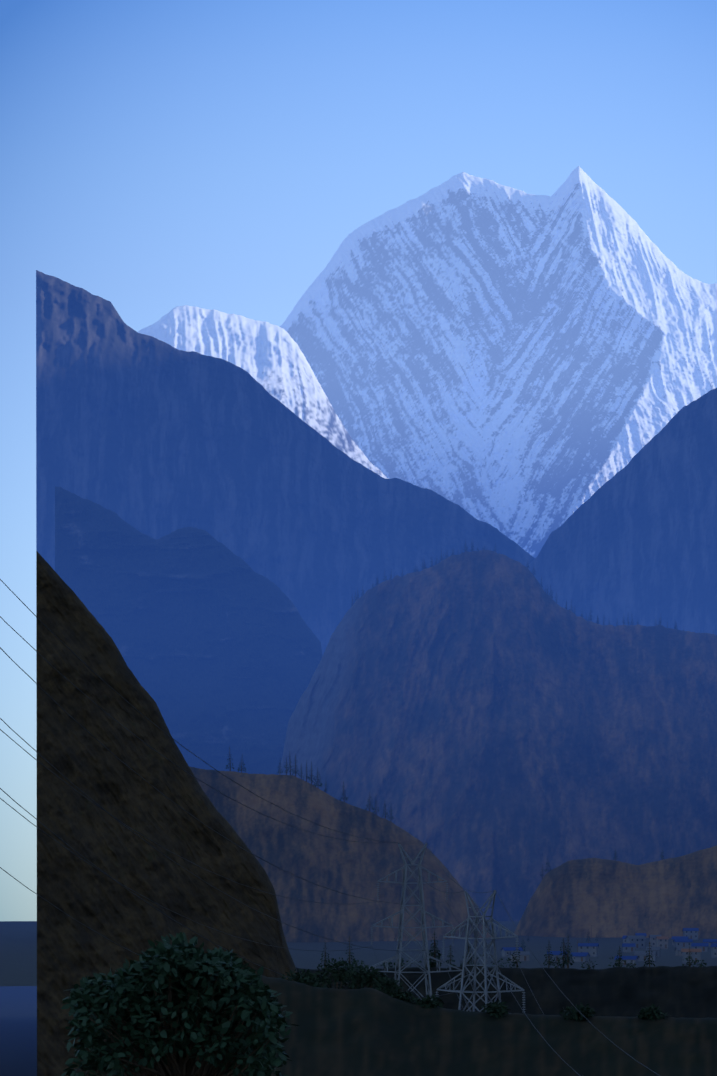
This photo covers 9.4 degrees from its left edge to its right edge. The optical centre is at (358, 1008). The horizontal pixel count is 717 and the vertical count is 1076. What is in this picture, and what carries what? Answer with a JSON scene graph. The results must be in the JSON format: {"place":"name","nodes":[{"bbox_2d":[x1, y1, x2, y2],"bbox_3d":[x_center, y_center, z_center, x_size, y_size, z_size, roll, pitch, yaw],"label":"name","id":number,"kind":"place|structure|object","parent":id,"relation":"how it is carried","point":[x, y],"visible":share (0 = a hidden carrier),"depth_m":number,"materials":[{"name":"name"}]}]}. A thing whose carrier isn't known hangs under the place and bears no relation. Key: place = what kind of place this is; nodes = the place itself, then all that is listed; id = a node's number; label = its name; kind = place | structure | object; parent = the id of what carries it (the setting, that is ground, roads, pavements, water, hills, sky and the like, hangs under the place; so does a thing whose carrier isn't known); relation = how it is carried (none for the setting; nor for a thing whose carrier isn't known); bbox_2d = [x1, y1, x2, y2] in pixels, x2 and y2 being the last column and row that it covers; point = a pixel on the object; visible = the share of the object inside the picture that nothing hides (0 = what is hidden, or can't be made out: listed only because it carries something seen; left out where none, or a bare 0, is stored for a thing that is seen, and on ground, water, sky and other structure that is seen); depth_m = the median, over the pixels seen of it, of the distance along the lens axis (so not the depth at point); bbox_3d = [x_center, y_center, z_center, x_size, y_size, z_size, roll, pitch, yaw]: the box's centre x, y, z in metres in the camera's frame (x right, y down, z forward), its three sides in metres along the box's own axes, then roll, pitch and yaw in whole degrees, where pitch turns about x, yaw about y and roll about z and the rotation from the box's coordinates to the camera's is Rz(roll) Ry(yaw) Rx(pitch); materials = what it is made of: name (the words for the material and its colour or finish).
{"place":"outdoors","nodes":[
{"label":"outdoors","id":0,"kind":"place"},
{"bbox_2d":[0,986,36,1075],"bbox_3d":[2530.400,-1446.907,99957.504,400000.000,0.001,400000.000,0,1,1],"label":"valley floor","id":1,"kind":"structure","parent":0,"point":[18,1030],"depth_m":2977.63,"materials":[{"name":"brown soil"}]},
{"bbox_2d":[36,551,296,1075],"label":"cliff terrain","id":2,"kind":"structure","parent":0,"point":[71,951],"depth_m":681.78,"materials":[{"name":"brown stone"}]},
{"bbox_2d":[55,486,322,774],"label":"mountain","id":3,"kind":"structure","parent":0,"point":[218,644],"depth_m":6618.11,"materials":[{"name":"blue stone"}]},
{"bbox_2d":[138,305,387,478],"bbox_3d":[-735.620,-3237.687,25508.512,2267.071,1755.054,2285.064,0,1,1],"label":"snowy mountain","id":4,"kind":"structure","parent":0,"point":[271,359],"depth_m":25654.03,"materials":[{"name":"white snow"}]},
{"bbox_2d":[36,270,534,653],"bbox_3d":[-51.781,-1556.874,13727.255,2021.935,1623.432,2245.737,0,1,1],"label":"ridge terrain","id":5,"kind":"structure","parent":0,"point":[152,437],"depth_m":13969.17,"materials":[{"name":"blue stone"}]},
{"bbox_2d":[190,767,490,941],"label":"hill","id":6,"kind":"structure","parent":0,"point":[358,868],"depth_m":2527.46,"materials":[{"name":"brown stone"}]},
{"bbox_2d":[226,746,663,878],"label":"conifer trees","id":7,"kind":"object","parent":6,"relation":"on","point":[321,784],"visible":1,"depth_m":2572.43,"materials":[{"name":"green plant"}]},
{"bbox_2d":[0,921,716,985],"bbox_3d":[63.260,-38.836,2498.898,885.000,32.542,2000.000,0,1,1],"label":"valley floor","id":8,"kind":"structure","parent":0,"point":[18,953],"depth_m":2129.52,"materials":[{"name":"soil"}]},
{"bbox_2d":[394,923,597,960],"bbox_3d":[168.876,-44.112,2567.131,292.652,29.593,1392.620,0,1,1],"label":"village trees","id":9,"kind":"object","parent":8,"relation":"on","point":[596,940],"visible":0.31,"depth_m":2404.00,"materials":[{"name":"green plant"}]},
{"bbox_2d":[501,928,716,965],"bbox_3d":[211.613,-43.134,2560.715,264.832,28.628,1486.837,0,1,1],"label":"village houses","id":10,"kind":"structure","parent":8,"relation":"on","point":[586,951],"depth_m":2016.09,"materials":[{"name":"grey paint"}]},
{"bbox_2d":[0,0,716,920],"label":"sky","id":11,"kind":"structure","parent":0,"point":[157,157],"materials":[{"name":"blue"}]},
{"bbox_2d":[369,843,461,999],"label":"pylon","id":12,"kind":"object","parent":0,"point":[424,936],"visible":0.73,"depth_m":599.30,"materials":[{"name":"grey metal"}]},
{"bbox_2d":[0,579,659,1075],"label":"power lines","id":13,"kind":"object","parent":12,"relation":"hanging from","point":[234,843],"visible":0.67,"depth_m":436.69,"materials":[{"name":"grey metal"}]},
{"bbox_2d":[244,975,716,1075],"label":"slope terrain","id":14,"kind":"structure","parent":0,"point":[358,1032],"depth_m":412.58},
{"bbox_2d":[280,958,667,1020],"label":"slope shrubs","id":15,"kind":"object","parent":14,"relation":"on","point":[385,984],"visible":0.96,"depth_m":424.10,"materials":[{"name":"green plant"}]},
{"bbox_2d":[436,890,524,1011],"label":"pylon","id":16,"kind":"object","parent":14,"relation":"on","point":[493,937],"visible":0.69,"depth_m":499.31,"materials":[{"name":"grey metal"}]},
{"bbox_2d":[278,550,716,920],"bbox_3d":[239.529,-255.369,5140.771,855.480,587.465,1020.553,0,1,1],"label":"hill terrain","id":17,"kind":"structure","parent":0,"point":[482,722],"depth_m":5099.88,"materials":[{"name":"brown stone"}]},
{"bbox_2d":[351,539,713,632],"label":"hill conifers","id":18,"kind":"object","parent":17,"relation":"on","point":[471,550],"visible":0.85,"depth_m":5258.44,"materials":[{"name":"blue plant"}]},
{"bbox_2d":[279,166,716,557],"bbox_3d":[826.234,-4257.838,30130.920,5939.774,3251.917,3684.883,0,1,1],"label":"snowy mountain","id":19,"kind":"structure","parent":0,"point":[528,373],"depth_m":29721.91,"materials":[{"name":"white snow"}]},
{"bbox_2d":[296,966,716,1017],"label":"terrace scarp terrain","id":20,"kind":"structure","parent":0,"point":[682,991],"depth_m":893.84,"materials":[{"name":"black soil"}]},
{"bbox_2d":[320,930,706,968],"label":"conifer trees","id":21,"kind":"object","parent":20,"relation":"on","point":[438,955],"visible":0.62,"depth_m":902.42,"materials":[{"name":"green plant"}]},
{"bbox_2d":[514,845,716,938],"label":"hill terrain","id":22,"kind":"structure","parent":0,"point":[669,897],"depth_m":2637.09,"materials":[{"name":"brown stone"}]},
{"bbox_2d":[528,388,716,634],"bbox_3d":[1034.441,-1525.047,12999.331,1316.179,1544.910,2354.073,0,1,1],"label":"ridge terrain","id":23,"kind":"structure","parent":0,"point":[634,540],"depth_m":13457.17,"materials":[{"name":"blue stone"}]},
{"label":"bank ground","id":24,"kind":"structure","parent":0,"visible":0},
{"bbox_2d":[61,932,298,1075],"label":"broadleaf tree","id":25,"kind":"object","parent":24,"relation":"on","point":[203,1013],"visible":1,"depth_m":37.43,"materials":[{"name":"green plant"}]}
]}

